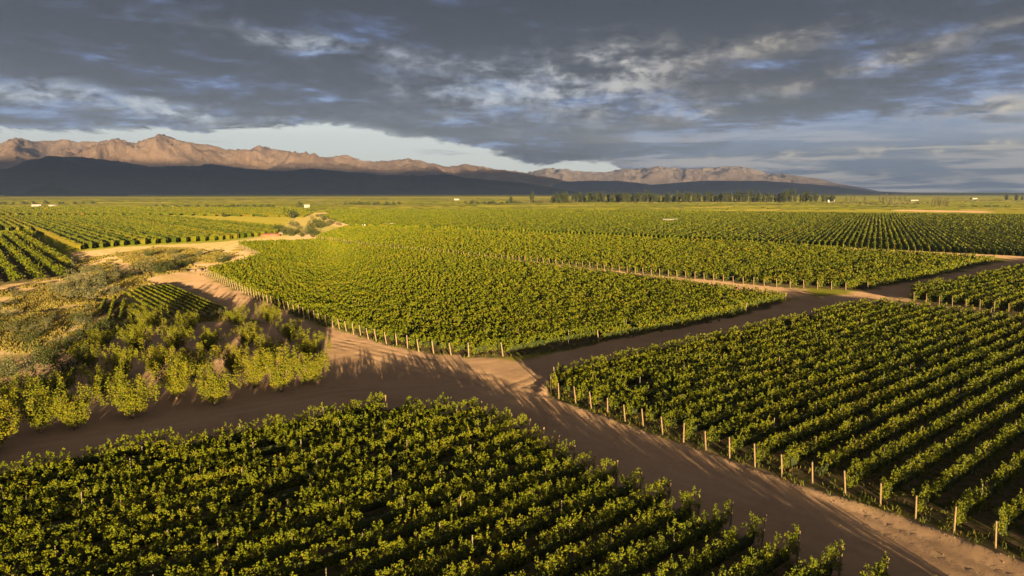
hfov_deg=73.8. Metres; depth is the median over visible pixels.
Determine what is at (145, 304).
vine hedge
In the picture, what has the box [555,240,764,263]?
vine hedge
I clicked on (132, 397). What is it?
orchard tree
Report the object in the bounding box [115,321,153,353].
orchard tree
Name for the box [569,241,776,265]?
vine hedge
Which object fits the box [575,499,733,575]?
vine hedge
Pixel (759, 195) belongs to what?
windbreak tree
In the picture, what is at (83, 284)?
tamarisk
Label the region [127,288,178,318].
vine hedge
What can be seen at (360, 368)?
dirt road
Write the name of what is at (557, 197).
windbreak tree
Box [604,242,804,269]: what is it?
vine hedge
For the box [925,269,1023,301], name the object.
vine hedge
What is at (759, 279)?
vine hedge
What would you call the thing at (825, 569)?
vine hedge
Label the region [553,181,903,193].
distant hills
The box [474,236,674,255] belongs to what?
vine hedge
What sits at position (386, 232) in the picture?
vine hedge
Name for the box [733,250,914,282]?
vine hedge
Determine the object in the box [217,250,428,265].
vine hedge
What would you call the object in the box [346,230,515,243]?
vine hedge
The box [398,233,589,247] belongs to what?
vine hedge
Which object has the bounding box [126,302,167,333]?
orchard tree
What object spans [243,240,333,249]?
vine hedge
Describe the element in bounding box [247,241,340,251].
vine hedge
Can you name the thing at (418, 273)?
vine hedge
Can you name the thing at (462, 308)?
vine hedge
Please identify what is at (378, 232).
vine hedge
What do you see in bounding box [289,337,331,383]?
orchard tree
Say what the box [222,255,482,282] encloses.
vine hedge
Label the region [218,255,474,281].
vine hedge
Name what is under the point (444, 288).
vine hedge
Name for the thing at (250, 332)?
orchard tree
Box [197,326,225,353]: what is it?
orchard tree
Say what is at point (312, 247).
vine hedge
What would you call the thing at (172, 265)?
dark shrub
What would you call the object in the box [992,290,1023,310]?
vine hedge
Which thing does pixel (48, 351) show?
dark shrub
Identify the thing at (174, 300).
vine hedge
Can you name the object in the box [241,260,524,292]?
vine hedge
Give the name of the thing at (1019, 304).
vine hedge
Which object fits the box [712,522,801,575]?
vine hedge
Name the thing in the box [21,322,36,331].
scrub bush
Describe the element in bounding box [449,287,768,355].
vine hedge
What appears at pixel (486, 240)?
vine hedge
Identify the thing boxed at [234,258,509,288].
vine hedge
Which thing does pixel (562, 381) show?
vine hedge
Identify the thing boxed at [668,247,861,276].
vine hedge
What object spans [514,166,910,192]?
mountains
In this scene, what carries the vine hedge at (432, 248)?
on the ground at (982, 522)
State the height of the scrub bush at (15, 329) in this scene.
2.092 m
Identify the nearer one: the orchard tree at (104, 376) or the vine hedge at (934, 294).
the orchard tree at (104, 376)
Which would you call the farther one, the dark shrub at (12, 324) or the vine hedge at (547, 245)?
the vine hedge at (547, 245)
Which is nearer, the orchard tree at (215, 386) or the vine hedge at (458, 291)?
the orchard tree at (215, 386)
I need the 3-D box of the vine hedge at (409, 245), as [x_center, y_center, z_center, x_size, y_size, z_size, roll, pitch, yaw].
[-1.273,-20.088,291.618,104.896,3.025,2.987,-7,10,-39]
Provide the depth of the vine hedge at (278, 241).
279.35 m
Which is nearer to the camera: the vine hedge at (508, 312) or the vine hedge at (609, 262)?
the vine hedge at (508, 312)
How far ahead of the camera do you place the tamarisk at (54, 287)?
149.41 m
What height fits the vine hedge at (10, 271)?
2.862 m
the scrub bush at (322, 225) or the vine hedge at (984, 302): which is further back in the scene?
the scrub bush at (322, 225)
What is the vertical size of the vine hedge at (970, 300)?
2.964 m
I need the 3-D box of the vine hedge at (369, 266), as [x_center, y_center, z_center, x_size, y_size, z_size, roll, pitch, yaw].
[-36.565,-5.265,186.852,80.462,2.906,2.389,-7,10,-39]
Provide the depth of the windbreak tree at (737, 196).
1372.27 m
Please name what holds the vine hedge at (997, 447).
on the ground at (982, 522)
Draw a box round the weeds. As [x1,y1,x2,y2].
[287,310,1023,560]
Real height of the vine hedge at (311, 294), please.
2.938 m
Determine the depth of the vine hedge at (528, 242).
273.99 m
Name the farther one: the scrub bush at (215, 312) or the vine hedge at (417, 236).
the vine hedge at (417, 236)
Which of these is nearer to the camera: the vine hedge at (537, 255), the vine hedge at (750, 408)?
the vine hedge at (750, 408)
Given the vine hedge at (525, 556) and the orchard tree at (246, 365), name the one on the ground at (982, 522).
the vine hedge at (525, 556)
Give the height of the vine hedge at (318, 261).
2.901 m
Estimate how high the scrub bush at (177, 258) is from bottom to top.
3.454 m
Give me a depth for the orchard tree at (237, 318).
110.76 m
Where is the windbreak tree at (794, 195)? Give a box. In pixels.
[792,188,797,201]
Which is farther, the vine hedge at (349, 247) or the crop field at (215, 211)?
the crop field at (215, 211)
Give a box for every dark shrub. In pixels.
[0,313,37,330]
[0,356,23,376]
[4,326,40,342]
[21,337,69,365]
[27,345,88,375]
[49,330,89,352]
[66,311,91,323]
[68,316,117,343]
[93,317,128,334]
[113,265,136,277]
[143,250,154,255]
[151,262,169,273]
[157,259,176,269]
[175,258,190,266]
[215,253,230,260]
[215,254,225,261]
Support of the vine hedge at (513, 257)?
on the ground at (982, 522)
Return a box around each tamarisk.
[42,275,67,291]
[49,274,81,297]
[62,270,91,292]
[64,253,104,282]
[79,264,113,289]
[79,277,104,299]
[92,264,119,285]
[103,277,120,294]
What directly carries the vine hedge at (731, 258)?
on the ground at (982, 522)
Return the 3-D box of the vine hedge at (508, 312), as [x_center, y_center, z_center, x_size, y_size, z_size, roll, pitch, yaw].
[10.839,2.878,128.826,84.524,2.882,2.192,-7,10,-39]
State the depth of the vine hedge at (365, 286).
154.66 m
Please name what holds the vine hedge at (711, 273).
on the ground at (982, 522)
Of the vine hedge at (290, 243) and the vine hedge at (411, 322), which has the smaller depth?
the vine hedge at (411, 322)
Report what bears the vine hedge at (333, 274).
on the ground at (982, 522)
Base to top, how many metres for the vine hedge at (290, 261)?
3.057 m
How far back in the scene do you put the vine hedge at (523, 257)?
242.69 m
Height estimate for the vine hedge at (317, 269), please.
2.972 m
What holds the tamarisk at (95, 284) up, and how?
on the ground at (982, 522)
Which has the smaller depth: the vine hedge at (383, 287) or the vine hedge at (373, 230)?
the vine hedge at (383, 287)
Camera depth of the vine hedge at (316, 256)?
218.89 m
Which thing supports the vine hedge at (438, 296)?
on the ground at (982, 522)
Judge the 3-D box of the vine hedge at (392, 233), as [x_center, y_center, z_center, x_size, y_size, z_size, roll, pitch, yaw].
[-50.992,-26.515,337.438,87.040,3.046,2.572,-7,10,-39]
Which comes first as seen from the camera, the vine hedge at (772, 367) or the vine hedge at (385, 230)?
the vine hedge at (772, 367)
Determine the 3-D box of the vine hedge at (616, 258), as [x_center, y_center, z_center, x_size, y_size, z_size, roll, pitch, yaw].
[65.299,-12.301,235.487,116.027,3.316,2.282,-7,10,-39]
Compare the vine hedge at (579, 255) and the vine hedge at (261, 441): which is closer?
the vine hedge at (261, 441)
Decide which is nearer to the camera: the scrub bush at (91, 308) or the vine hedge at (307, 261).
the scrub bush at (91, 308)
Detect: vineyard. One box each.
[0,213,282,249]
[321,208,1023,255]
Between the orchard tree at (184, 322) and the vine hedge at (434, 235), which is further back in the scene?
the vine hedge at (434, 235)
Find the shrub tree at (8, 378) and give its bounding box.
[0,348,55,394]
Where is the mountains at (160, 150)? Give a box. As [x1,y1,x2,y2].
[0,134,564,187]
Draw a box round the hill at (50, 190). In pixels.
[4,184,127,195]
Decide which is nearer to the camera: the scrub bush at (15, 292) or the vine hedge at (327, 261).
the scrub bush at (15, 292)
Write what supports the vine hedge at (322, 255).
on the ground at (982, 522)
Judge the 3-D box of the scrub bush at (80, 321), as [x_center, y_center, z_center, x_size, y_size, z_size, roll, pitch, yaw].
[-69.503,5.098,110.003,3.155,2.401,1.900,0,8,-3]
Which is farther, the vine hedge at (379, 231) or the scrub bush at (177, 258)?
the vine hedge at (379, 231)
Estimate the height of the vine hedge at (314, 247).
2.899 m
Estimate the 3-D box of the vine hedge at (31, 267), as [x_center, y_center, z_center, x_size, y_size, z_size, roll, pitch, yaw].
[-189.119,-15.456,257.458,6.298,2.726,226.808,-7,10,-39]
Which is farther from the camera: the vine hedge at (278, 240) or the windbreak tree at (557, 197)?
the windbreak tree at (557, 197)
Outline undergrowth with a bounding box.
[0,326,1023,575]
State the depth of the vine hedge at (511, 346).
104.67 m
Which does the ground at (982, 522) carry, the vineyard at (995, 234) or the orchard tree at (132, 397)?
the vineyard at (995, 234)
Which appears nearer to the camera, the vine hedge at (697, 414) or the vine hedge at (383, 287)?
the vine hedge at (697, 414)
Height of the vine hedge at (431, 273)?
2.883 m
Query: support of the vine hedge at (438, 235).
on the ground at (982, 522)
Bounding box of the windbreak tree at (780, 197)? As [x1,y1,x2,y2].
[778,190,782,200]
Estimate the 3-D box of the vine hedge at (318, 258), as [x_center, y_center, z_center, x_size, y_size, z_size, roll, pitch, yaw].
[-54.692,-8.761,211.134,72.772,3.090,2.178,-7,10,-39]
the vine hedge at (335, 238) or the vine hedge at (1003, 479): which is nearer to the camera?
the vine hedge at (1003, 479)
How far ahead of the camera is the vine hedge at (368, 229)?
369.00 m
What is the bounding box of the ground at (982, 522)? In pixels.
[0,192,1023,575]
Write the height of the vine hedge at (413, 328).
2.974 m
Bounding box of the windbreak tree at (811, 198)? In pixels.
[809,193,813,201]
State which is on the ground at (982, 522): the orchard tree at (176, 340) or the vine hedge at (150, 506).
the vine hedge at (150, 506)
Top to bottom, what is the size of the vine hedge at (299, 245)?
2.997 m
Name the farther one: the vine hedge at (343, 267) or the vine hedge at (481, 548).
the vine hedge at (343, 267)
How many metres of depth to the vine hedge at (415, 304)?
129.74 m
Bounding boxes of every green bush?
[128,256,150,274]
[138,261,155,272]
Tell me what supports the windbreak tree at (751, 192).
on the ground at (982, 522)
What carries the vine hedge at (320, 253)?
on the ground at (982, 522)
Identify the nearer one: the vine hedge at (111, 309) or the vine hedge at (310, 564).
the vine hedge at (310, 564)
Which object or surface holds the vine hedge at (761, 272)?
on the ground at (982, 522)
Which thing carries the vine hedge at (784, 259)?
on the ground at (982, 522)
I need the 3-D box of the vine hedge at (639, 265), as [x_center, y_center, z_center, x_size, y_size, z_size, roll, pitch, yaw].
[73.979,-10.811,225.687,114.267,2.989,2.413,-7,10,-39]
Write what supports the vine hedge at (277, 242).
on the ground at (982, 522)
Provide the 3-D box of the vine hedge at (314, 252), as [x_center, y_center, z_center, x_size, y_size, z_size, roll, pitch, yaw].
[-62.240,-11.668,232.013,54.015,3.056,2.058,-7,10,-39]
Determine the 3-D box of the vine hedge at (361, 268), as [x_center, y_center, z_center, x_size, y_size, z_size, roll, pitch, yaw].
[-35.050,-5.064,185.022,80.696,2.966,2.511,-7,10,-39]
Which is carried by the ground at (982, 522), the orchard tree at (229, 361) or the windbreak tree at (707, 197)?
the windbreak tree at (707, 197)
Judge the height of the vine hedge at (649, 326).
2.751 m
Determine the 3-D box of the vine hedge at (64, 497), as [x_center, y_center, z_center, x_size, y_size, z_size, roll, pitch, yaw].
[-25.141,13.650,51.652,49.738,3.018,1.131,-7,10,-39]
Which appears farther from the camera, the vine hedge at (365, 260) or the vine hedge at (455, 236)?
the vine hedge at (455, 236)
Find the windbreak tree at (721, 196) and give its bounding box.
[719,191,723,201]
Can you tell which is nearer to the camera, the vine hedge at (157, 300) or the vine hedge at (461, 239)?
the vine hedge at (157, 300)
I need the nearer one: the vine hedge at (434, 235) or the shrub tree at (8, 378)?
the shrub tree at (8, 378)
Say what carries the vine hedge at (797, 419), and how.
on the ground at (982, 522)
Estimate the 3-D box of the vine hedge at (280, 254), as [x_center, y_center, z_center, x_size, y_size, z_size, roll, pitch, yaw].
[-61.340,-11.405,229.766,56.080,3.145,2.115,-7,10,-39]
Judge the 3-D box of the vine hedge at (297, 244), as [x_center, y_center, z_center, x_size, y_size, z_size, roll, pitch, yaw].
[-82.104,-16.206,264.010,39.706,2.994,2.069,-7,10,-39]
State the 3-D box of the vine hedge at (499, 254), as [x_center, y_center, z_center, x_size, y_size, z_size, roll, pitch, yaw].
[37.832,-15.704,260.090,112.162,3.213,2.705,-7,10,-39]
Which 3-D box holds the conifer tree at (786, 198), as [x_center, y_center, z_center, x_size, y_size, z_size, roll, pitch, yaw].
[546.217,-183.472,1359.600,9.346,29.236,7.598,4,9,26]
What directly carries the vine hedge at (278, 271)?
on the ground at (982, 522)
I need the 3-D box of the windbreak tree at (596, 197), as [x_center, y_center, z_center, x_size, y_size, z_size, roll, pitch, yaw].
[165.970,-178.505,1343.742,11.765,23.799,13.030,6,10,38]
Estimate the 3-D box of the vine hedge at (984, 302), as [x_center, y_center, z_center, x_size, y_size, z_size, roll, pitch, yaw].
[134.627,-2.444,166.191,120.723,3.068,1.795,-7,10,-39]
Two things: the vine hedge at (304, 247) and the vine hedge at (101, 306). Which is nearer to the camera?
the vine hedge at (101, 306)
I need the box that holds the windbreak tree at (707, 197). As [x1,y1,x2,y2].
[705,191,710,201]
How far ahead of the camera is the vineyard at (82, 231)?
381.18 m
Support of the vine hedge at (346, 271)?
on the ground at (982, 522)
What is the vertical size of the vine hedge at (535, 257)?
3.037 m
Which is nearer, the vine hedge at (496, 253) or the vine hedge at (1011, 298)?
the vine hedge at (1011, 298)
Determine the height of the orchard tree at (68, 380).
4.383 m
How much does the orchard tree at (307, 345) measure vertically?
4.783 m
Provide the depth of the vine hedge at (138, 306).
125.38 m
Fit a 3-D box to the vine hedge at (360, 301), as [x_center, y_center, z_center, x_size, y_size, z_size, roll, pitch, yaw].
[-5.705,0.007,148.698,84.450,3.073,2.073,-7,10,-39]
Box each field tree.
[282,206,298,217]
[529,190,534,201]
[563,190,569,202]
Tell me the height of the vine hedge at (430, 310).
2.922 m
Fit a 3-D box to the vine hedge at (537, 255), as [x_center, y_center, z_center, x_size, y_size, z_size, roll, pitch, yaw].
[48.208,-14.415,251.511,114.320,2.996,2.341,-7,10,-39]
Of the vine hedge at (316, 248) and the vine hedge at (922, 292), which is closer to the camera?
the vine hedge at (922, 292)
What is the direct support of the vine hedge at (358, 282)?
on the ground at (982, 522)
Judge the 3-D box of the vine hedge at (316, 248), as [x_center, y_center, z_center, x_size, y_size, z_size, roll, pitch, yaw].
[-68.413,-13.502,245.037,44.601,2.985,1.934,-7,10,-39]
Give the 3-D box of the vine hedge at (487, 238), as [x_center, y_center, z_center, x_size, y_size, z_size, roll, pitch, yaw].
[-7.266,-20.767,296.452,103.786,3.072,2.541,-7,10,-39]
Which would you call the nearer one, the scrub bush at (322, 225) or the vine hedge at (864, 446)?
the vine hedge at (864, 446)
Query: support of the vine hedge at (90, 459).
on the ground at (982, 522)
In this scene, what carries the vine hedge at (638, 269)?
on the ground at (982, 522)
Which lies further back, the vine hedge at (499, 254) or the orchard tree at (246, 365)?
the vine hedge at (499, 254)
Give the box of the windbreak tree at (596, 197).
[594,191,598,201]
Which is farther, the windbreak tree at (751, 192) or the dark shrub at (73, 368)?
the windbreak tree at (751, 192)
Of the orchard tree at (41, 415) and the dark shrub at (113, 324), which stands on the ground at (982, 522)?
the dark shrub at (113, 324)
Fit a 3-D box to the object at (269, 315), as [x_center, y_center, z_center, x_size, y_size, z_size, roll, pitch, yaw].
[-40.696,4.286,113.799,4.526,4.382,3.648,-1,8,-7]
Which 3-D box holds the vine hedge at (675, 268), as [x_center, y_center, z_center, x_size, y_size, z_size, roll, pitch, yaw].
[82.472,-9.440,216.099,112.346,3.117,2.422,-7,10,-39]
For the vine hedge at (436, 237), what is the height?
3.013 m
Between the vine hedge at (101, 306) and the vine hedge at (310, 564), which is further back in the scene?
the vine hedge at (101, 306)
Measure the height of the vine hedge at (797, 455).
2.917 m
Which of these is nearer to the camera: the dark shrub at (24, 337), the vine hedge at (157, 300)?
the dark shrub at (24, 337)
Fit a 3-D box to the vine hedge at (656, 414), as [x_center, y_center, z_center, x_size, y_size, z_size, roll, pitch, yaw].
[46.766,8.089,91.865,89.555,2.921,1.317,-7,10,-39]
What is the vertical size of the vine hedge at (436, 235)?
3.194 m
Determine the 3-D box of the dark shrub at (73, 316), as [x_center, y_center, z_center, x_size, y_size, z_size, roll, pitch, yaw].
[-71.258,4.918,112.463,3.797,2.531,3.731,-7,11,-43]
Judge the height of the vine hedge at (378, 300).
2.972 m
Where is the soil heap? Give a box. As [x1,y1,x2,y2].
[259,233,280,236]
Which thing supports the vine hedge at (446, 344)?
on the ground at (982, 522)
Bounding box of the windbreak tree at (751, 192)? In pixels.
[749,189,753,201]
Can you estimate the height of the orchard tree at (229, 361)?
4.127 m
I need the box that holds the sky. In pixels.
[0,0,1023,191]
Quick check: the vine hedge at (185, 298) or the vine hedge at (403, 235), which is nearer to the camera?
the vine hedge at (185, 298)
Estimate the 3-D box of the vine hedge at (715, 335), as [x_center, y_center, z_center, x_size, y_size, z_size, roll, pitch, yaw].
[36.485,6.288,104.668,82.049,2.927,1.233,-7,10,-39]
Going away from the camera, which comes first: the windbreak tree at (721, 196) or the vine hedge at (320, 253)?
the vine hedge at (320, 253)
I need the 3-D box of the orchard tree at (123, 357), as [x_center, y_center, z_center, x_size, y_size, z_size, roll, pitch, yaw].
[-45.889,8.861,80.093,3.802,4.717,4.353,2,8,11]
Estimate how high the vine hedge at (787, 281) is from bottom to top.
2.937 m
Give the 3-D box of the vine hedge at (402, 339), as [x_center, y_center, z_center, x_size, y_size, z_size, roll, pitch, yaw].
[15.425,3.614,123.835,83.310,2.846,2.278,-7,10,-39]
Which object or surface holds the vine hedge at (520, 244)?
on the ground at (982, 522)
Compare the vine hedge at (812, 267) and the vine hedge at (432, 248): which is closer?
the vine hedge at (812, 267)
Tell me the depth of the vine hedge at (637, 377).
86.82 m
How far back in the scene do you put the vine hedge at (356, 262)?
190.61 m
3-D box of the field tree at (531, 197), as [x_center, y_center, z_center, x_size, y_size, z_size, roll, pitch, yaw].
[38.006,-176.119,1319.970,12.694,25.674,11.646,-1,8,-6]
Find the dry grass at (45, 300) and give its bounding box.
[0,247,252,353]
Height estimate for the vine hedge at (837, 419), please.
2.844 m
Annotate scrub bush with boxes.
[0,303,17,316]
[4,322,21,331]
[8,287,18,296]
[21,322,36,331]
[26,312,52,334]
[42,314,54,325]
[69,315,90,325]
[77,310,91,321]
[83,304,95,310]
[171,253,185,259]
[198,311,212,317]
[208,306,227,317]
[270,224,284,230]
[280,228,297,235]
[299,226,309,234]
[305,221,316,228]
[305,228,320,236]
[312,216,328,227]
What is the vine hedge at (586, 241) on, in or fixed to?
on the ground at (982, 522)
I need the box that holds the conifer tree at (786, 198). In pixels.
[784,190,788,201]
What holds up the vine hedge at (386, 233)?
on the ground at (982, 522)
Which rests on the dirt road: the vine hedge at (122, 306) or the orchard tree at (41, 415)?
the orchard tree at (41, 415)
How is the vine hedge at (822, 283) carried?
on the ground at (982, 522)
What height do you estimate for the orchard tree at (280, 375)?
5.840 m
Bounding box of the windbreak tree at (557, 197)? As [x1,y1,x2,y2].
[555,191,560,201]
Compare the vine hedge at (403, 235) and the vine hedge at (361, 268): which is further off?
the vine hedge at (403, 235)
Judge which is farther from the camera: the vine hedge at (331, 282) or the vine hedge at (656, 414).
the vine hedge at (331, 282)
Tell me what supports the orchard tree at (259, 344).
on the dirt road
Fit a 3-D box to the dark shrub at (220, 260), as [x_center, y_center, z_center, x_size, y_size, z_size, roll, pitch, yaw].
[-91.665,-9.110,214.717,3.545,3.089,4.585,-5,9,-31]
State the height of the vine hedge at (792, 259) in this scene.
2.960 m
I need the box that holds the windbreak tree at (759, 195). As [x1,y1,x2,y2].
[756,190,762,200]
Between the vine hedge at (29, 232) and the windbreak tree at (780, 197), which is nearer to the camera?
the vine hedge at (29, 232)
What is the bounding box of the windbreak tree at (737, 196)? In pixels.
[733,192,740,201]
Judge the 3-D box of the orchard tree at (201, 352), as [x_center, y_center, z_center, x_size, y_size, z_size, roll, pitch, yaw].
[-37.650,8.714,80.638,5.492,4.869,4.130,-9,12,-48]
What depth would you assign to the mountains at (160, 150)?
11364.91 m
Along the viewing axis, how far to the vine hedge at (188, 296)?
139.77 m
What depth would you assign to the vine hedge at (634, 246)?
247.84 m
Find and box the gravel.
[538,399,1023,562]
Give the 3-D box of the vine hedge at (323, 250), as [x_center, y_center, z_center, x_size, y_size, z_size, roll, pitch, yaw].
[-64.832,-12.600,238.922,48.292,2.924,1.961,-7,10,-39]
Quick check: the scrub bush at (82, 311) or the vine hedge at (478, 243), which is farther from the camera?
the vine hedge at (478, 243)
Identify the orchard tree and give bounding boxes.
[0,371,38,410]
[0,390,33,449]
[7,375,68,432]
[31,365,83,394]
[38,372,100,430]
[66,338,111,369]
[77,363,129,397]
[85,325,118,348]
[93,367,160,418]
[100,343,140,376]
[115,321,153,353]
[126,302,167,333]
[134,337,174,376]
[152,352,199,398]
[155,318,195,354]
[167,340,215,381]
[174,310,199,333]
[181,358,241,405]
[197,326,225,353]
[214,341,253,372]
[223,303,249,326]
[228,321,262,346]
[232,346,276,387]
[245,329,285,363]
[252,342,301,391]
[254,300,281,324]
[275,317,301,342]
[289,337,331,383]
[290,326,329,361]
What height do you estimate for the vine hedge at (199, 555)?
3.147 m
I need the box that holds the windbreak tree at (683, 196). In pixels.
[680,192,686,201]
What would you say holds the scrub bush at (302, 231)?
on the ground at (982, 522)
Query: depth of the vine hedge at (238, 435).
55.73 m
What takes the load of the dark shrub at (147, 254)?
on the ground at (982, 522)
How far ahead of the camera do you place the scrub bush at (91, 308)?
124.06 m
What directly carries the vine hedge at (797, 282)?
on the ground at (982, 522)
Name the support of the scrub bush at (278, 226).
on the ground at (982, 522)
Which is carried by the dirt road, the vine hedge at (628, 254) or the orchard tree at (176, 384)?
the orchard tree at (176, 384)
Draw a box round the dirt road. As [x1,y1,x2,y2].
[0,210,1023,575]
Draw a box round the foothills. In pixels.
[0,156,583,194]
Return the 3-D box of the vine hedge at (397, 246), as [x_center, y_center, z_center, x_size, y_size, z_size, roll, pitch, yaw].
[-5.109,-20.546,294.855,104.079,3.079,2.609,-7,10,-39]
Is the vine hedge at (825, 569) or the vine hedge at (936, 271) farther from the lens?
the vine hedge at (936, 271)
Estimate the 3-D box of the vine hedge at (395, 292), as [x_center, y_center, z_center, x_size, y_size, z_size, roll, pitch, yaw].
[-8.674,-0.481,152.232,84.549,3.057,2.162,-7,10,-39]
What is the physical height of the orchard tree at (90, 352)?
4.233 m
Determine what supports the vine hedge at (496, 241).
on the ground at (982, 522)
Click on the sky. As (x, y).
(878, 95)
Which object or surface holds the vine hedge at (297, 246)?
on the ground at (982, 522)
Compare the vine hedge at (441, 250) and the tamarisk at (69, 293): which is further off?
the vine hedge at (441, 250)
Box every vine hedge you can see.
[0,234,45,278]
[0,249,24,282]
[0,392,385,494]
[0,392,451,520]
[0,395,417,507]
[0,398,481,534]
[0,404,496,550]
[0,407,512,567]
[0,413,530,575]
[0,426,178,482]
[1,231,67,275]
[11,424,544,575]
[12,229,73,265]
[23,229,36,235]
[57,430,559,575]
[99,298,105,311]
[106,294,115,322]
[118,298,124,320]
[121,290,171,320]
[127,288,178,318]
[133,288,187,316]
[134,303,162,321]
[139,287,193,314]
[145,286,202,313]
[151,285,209,312]
[152,439,575,575]
[156,285,213,311]
[161,284,219,310]
[167,283,224,309]
[204,251,441,274]
[206,252,440,275]
[207,250,436,269]
[208,251,449,276]
[210,252,455,277]
[211,253,458,277]
[212,250,433,267]
[214,253,461,278]
[216,253,468,280]
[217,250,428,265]
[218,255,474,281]
[219,449,595,575]
[220,255,478,281]
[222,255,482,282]
[223,249,425,263]
[224,255,488,283]
[226,256,493,285]
[227,248,421,263]
[229,257,499,286]
[231,258,504,286]
[234,248,411,262]
[234,248,415,261]
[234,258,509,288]
[236,259,513,289]
[238,238,318,245]
[238,248,408,259]
[239,238,322,246]
[239,258,520,291]
[240,239,323,247]
[241,239,326,248]
[241,248,405,260]
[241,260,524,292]
[242,239,329,248]
[243,240,328,249]
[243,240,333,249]
[244,240,337,250]
[244,260,529,293]
[246,240,339,250]
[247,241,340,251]
[247,247,399,257]
[247,261,536,294]
[248,241,345,251]
[249,242,348,252]
[249,247,396,258]
[250,242,340,252]
[250,262,541,296]
[251,241,354,252]
[251,246,394,257]
[252,243,353,251]
[253,242,359,253]
[253,262,545,297]
[254,243,361,253]
[255,244,364,252]
[255,246,387,256]
[256,244,367,252]
[256,262,553,299]
[257,245,386,254]
[258,244,372,253]
[258,262,557,300]
[261,246,377,254]
[262,244,370,252]
[262,244,380,253]
[262,263,564,302]
[266,264,570,303]
[270,266,578,305]
[274,266,583,305]
[278,267,590,308]
[278,457,619,575]
[283,268,596,310]
[287,268,603,310]
[293,268,608,313]
[298,268,614,315]
[302,271,621,317]
[308,272,631,319]
[313,273,638,321]
[315,228,457,237]
[316,228,449,235]
[317,228,447,234]
[317,228,460,237]
[318,274,646,322]
[319,229,464,237]
[321,229,448,238]
[323,228,472,238]
[324,228,437,233]
[324,274,653,325]
[325,227,433,232]
[326,229,477,239]
[328,229,479,238]
[329,229,482,239]
[331,227,412,230]
[331,275,661,327]
[332,229,489,240]
[333,227,405,230]
[334,230,494,239]
[337,277,670,328]
[338,230,495,240]
[341,230,491,238]
[341,230,503,241]
[343,230,512,241]
[344,278,675,331]
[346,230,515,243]
[348,231,519,241]
[350,230,522,242]
[352,278,685,334]
[353,231,527,242]
[356,231,532,243]
[359,231,538,244]
[359,278,693,335]
[361,231,540,244]
[363,232,544,243]
[366,232,549,244]
[366,280,702,339]
[370,232,554,245]
[374,281,711,341]
[375,232,559,245]
[375,468,643,575]
[379,232,559,245]
[382,232,570,246]
[384,282,720,343]
[387,233,571,246]
[392,233,579,246]
[394,234,575,247]
[395,283,730,345]
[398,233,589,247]
[402,233,591,249]
[406,234,598,248]
[406,284,738,348]
[411,234,603,249]
[415,235,607,250]
[416,285,748,351]
[420,234,613,249]
[424,235,618,249]
[429,235,623,251]
[431,287,757,353]
[433,235,631,251]
[438,235,636,251]
[438,477,670,575]
[442,236,639,252]
[448,236,644,253]
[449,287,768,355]
[454,236,651,253]
[458,237,657,253]
[463,237,661,253]
[467,289,777,356]
[468,237,669,254]
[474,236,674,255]
[478,237,678,255]
[484,238,685,256]
[489,237,693,257]
[496,239,699,257]
[501,238,705,257]
[501,291,786,355]
[504,486,701,575]
[507,239,708,258]
[512,239,717,260]
[518,239,722,260]
[524,239,731,260]
[530,240,736,261]
[537,240,743,262]
[542,240,748,262]
[549,240,756,262]
[550,297,887,391]
[553,297,869,378]
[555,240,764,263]
[558,297,901,397]
[562,241,770,265]
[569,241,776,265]
[573,300,915,403]
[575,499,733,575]
[576,241,782,266]
[582,242,788,266]
[589,242,792,266]
[589,300,929,409]
[597,243,800,268]
[597,302,747,342]
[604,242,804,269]
[607,303,946,414]
[611,243,812,268]
[619,244,819,270]
[623,305,959,421]
[626,244,826,271]
[634,245,832,272]
[641,305,975,427]
[642,245,839,273]
[643,511,766,575]
[651,246,847,274]
[659,246,855,275]
[660,308,994,433]
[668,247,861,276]
[676,247,866,276]
[683,309,1008,442]
[685,248,875,277]
[694,248,883,278]
[703,249,889,279]
[704,311,1023,449]
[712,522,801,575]
[713,248,899,280]
[722,250,904,281]
[728,322,1023,458]
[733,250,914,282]
[742,250,921,283]
[750,330,1023,467]
[751,251,929,284]
[762,252,939,285]
[774,252,948,286]
[780,340,1023,476]
[784,539,844,575]
[789,252,957,287]
[802,253,966,287]
[811,355,1023,485]
[816,253,976,288]
[831,255,983,289]
[844,370,1023,493]
[845,255,994,289]
[857,551,889,575]
[867,264,958,289]
[879,391,1023,505]
[909,276,943,289]
[910,267,1023,299]
[911,263,1023,297]
[912,412,1023,519]
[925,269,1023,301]
[938,273,1023,303]
[949,450,1023,532]
[951,276,1023,305]
[964,281,1023,307]
[978,284,1023,309]
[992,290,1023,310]
[992,488,1023,547]
[1008,296,1023,313]
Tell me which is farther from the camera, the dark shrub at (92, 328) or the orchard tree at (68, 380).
the dark shrub at (92, 328)
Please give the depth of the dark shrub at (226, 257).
219.82 m
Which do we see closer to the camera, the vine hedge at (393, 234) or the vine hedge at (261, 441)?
the vine hedge at (261, 441)
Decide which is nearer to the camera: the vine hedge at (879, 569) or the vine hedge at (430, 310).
the vine hedge at (879, 569)
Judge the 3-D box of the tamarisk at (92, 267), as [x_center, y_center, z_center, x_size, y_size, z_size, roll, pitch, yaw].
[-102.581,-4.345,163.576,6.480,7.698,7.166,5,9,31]
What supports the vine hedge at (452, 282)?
on the ground at (982, 522)
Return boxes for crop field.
[0,198,1023,214]
[0,205,315,216]
[324,208,552,222]
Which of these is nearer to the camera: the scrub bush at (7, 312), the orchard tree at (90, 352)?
the orchard tree at (90, 352)

